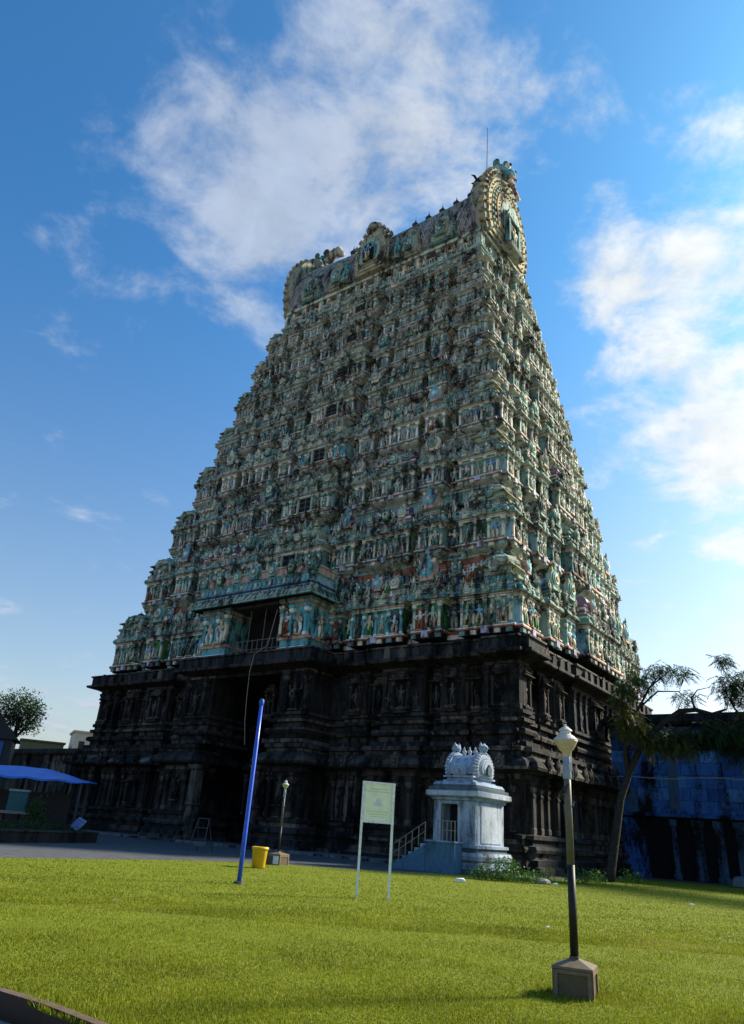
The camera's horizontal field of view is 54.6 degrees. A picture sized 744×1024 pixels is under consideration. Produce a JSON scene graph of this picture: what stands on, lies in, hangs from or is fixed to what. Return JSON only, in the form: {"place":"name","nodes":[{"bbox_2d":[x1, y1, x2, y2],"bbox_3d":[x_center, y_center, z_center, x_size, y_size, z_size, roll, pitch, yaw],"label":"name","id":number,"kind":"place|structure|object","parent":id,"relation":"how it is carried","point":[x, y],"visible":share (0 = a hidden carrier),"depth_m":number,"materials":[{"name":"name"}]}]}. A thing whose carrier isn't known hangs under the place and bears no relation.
{"place":"outdoors","nodes":[
{"label":"outdoors","id":0,"kind":"place"},
{"bbox_2d":[19,738,65,748],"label":"house","id":1,"kind":"structure","parent":0,"point":[32,744],"depth_m":117.69,"materials":[{"name":"paint"}]},
{"bbox_2d":[68,730,92,747],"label":"house","id":2,"kind":"structure","parent":0,"point":[78,738],"depth_m":119.82,"materials":[{"name":"paint"}]},
{"bbox_2d":[78,741,84,747],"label":"window","id":3,"kind":"structure","parent":2,"relation":"in","point":[81,743],"depth_m":119.42,"materials":[{"name":"glass"}]},
{"bbox_2d":[0,834,534,877],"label":"path","id":4,"kind":"structure","parent":0,"point":[110,847],"depth_m":32.76,"materials":[{"name":"grey concrete"}]},
{"bbox_2d":[0,714,20,788],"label":"hut","id":5,"kind":"object","parent":4,"relation":"on","point":[9,740],"visible":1,"depth_m":56.07,"materials":[{"name":"paint"}]},
{"bbox_2d":[0,789,32,825],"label":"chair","id":6,"kind":"object","parent":4,"relation":"on","point":[17,798],"visible":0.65,"depth_m":37.65,"materials":[{"name":"paint"}]},
{"bbox_2d":[21,794,50,822],"bbox_3d":[-17.255,15.688,37.105,1.456,2.146,1.597,4,-24,0],"label":"potted plant","id":7,"kind":"object","parent":4,"relation":"on","point":[35,808],"visible":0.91,"depth_m":36.94,"materials":[{"name":"green plant"}]},
{"bbox_2d":[0,765,96,830],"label":"stall","id":8,"kind":"object","parent":4,"relation":"on","point":[58,805],"visible":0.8,"depth_m":40.95,"materials":[{"name":"fabric"}]},
{"bbox_2d":[0,818,99,842],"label":"planter","id":9,"kind":"object","parent":4,"relation":"on","point":[20,832],"visible":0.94,"depth_m":34.51,"materials":[{"name":"stone"}]},
{"bbox_2d":[70,817,86,830],"bbox_3d":[-15.369,16.323,37.689,0.923,0.665,0.428,-17,-32,39],"label":"notice board","id":10,"kind":"object","parent":9,"relation":"on","point":[79,822],"visible":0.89,"depth_m":37.65,"materials":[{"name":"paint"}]},
{"bbox_2d":[187,818,212,851],"bbox_3d":[-8.841,16.791,37.489,1.070,1.592,0.811,-9,-27,27],"label":"barrier","id":11,"kind":"object","parent":4,"relation":"on","point":[197,843],"visible":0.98,"depth_m":37.34,"materials":[{"name":"metal"}]},
{"bbox_2d":[66,828,396,863],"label":"pavement step","id":12,"kind":"object","parent":4,"relation":"on","point":[308,853],"visible":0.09,"depth_m":45.08,"materials":[{"name":"stone"}]},
{"bbox_2d":[391,742,512,875],"bbox_3d":[4.069,14.685,36.162,4.320,6.066,4.470,-13,-29,33],"label":"shrine","id":13,"kind":"object","parent":4,"relation":"on","point":[469,799],"visible":1,"depth_m":34.77,"materials":[{"name":"paint"}]},
{"bbox_2d":[0,857,743,1023],"bbox_3d":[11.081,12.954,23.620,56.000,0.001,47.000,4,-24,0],"label":"lawn","id":14,"kind":"structure","parent":0,"point":[415,875],"depth_m":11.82,"materials":[{"name":"green plant"}]},
{"bbox_2d":[233,699,263,884],"bbox_3d":[-3.382,7.682,20.132,0.320,4.850,0.320,4,-24,0],"label":"flag pole","id":15,"kind":"object","parent":14,"relation":"on","point":[246,821],"visible":0.98,"depth_m":19.97,"materials":[{"name":"blue metal"}]},
{"bbox_2d":[252,846,268,867],"bbox_3d":[-4.192,12.845,26.793,0.636,0.705,0.636,8,-24,-9],"label":"bin","id":16,"kind":"object","parent":14,"relation":"on","point":[259,854],"visible":1,"depth_m":26.61,"materials":[{"name":"yellow plastic"}]},
{"bbox_2d":[265,780,289,865],"bbox_3d":[-3.825,13.085,30.395,0.700,3.355,0.725,-9,-27,27],"label":"lamp post","id":17,"kind":"object","parent":14,"relation":"on","point":[278,857],"visible":0.98,"depth_m":29.80,"materials":[{"name":"metal"}]},
{"bbox_2d":[355,781,395,899],"bbox_3d":[0.102,8.245,18.157,0.880,2.690,0.064,11,-25,-14],"label":"sign board","id":18,"kind":"object","parent":14,"relation":"on","point":[378,802],"visible":1,"depth_m":18.43,"materials":[{"name":"paint"}]},
{"bbox_2d":[467,853,542,883],"bbox_3d":[5.613,14.946,30.021,3.328,1.404,1.550,1,-24,7],"label":"bush","id":19,"kind":"object","parent":14,"relation":"on","point":[508,874],"visible":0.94,"depth_m":29.97,"materials":[{"name":"green plant"}]},
{"bbox_2d":[532,878,550,883],"bbox_3d":[7.078,15.477,30.157,0.814,0.280,0.627,4,-24,0],"label":"stone","id":20,"kind":"object","parent":14,"relation":"on","point":[544,881],"visible":0.58,"depth_m":29.94,"materials":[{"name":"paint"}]},
{"bbox_2d":[532,868,555,882],"bbox_3d":[7.350,15.884,31.101,1.144,0.879,0.917,-3,-25,16],"label":"weed clump","id":21,"kind":"object","parent":14,"relation":"on","point":[544,875],"visible":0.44,"depth_m":31.12,"materials":[{"name":"green plant"}]},
{"bbox_2d":[551,724,598,1002],"bbox_3d":[2.341,4.029,8.501,0.440,2.955,0.440,-6,-26,22],"label":"lamp post","id":22,"kind":"object","parent":14,"relation":"on","point":[575,975],"visible":1,"depth_m":8.13,"materials":[{"name":"metal"}]},
{"bbox_2d":[562,867,597,883],"bbox_3d":[9.469,16.615,32.672,1.626,1.008,1.036,4,-24,0],"label":"weed clump","id":23,"kind":"object","parent":14,"relation":"on","point":[582,878],"visible":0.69,"depth_m":32.65,"materials":[{"name":"green plant"}]},
{"bbox_2d":[582,868,606,882],"bbox_3d":[10.751,17.657,34.687,1.084,0.936,1.168,22,-29,-34],"label":"weed clump","id":24,"kind":"object","parent":14,"relation":"on","point":[598,878],"visible":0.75,"depth_m":34.65,"materials":[{"name":"green plant"}]},
{"bbox_2d":[617,867,650,883],"bbox_3d":[13.320,18.704,36.726,1.453,1.093,1.273,-16,-31,38],"label":"weed clump","id":25,"kind":"object","parent":14,"relation":"on","point":[629,877],"visible":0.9,"depth_m":36.70,"materials":[{"name":"green plant"}]},
{"bbox_2d":[602,659,743,882],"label":"leaning tree","id":26,"kind":"object","parent":14,"relation":"on","point":[680,745],"visible":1,"depth_m":39.60,"materials":[{"name":"green plant"}]},
{"bbox_2d":[706,653,743,747],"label":"shade tree","id":27,"kind":"object","parent":14,"relation":"on","point":[731,689],"visible":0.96,"depth_m":41.86,"materials":[{"name":"green plant"}]},
{"bbox_2d":[730,876,743,888],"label":"stone","id":28,"kind":"object","parent":14,"relation":"on","point":[737,882],"visible":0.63,"depth_m":40.63,"materials":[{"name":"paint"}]},
{"bbox_2d":[0,0,743,748],"label":"sky","id":29,"kind":"structure","parent":0,"point":[166,166],"materials":[{"name":"blue"}]},
{"bbox_2d":[516,874,729,885],"bbox_3d":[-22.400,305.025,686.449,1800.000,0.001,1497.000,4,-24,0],"label":"ground","id":30,"kind":"structure","parent":0,"point":[649,879],"depth_m":44.01,"materials":[{"name":"grey concrete"}]},
{"bbox_2d":[0,687,51,789],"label":"distant tree","id":31,"kind":"object","parent":30,"relation":"on","point":[17,719],"visible":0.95,"depth_m":71.62,"materials":[{"name":"green plant"}]},
{"bbox_2d":[5,748,76,794],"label":"compound wall","id":32,"kind":"structure","parent":30,"relation":"on","point":[51,759],"depth_m":90.35,"materials":[{"name":"stone"}]},
{"bbox_2d":[62,128,652,875],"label":"temple tower","id":33,"kind":"structure","parent":30,"relation":"on","point":[392,520],"depth_m":56.05,"materials":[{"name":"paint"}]},
{"bbox_2d":[244,609,277,744],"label":"hanging cable","id":34,"kind":"object","parent":33,"relation":"hanging from","point":[248,680],"visible":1,"depth_m":51.19,"materials":[{"name":"paint"}]},
{"bbox_2d":[471,175,479,184],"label":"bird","id":35,"kind":"object","parent":33,"relation":"on","point":[476,178],"visible":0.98,"depth_m":75.94},
{"bbox_2d":[601,712,743,884],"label":"compound wall","id":36,"kind":"structure","parent":30,"relation":"on","point":[686,829],"depth_m":47.91,"materials":[{"name":"paint"}]},
{"bbox_2d":[613,776,743,779],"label":"conduit","id":37,"kind":"object","parent":36,"relation":"attached to","point":[683,778],"visible":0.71,"depth_m":47.47,"materials":[{"name":"paint"}]},
{"label":"pavement","id":38,"kind":"structure","parent":0,"visible":0},
{"bbox_2d":[0,987,107,1023],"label":"kerb","id":39,"kind":"structure","parent":38,"relation":"on","point":[14,1009],"depth_m":5.96,"materials":[{"name":"paint"}]}
]}

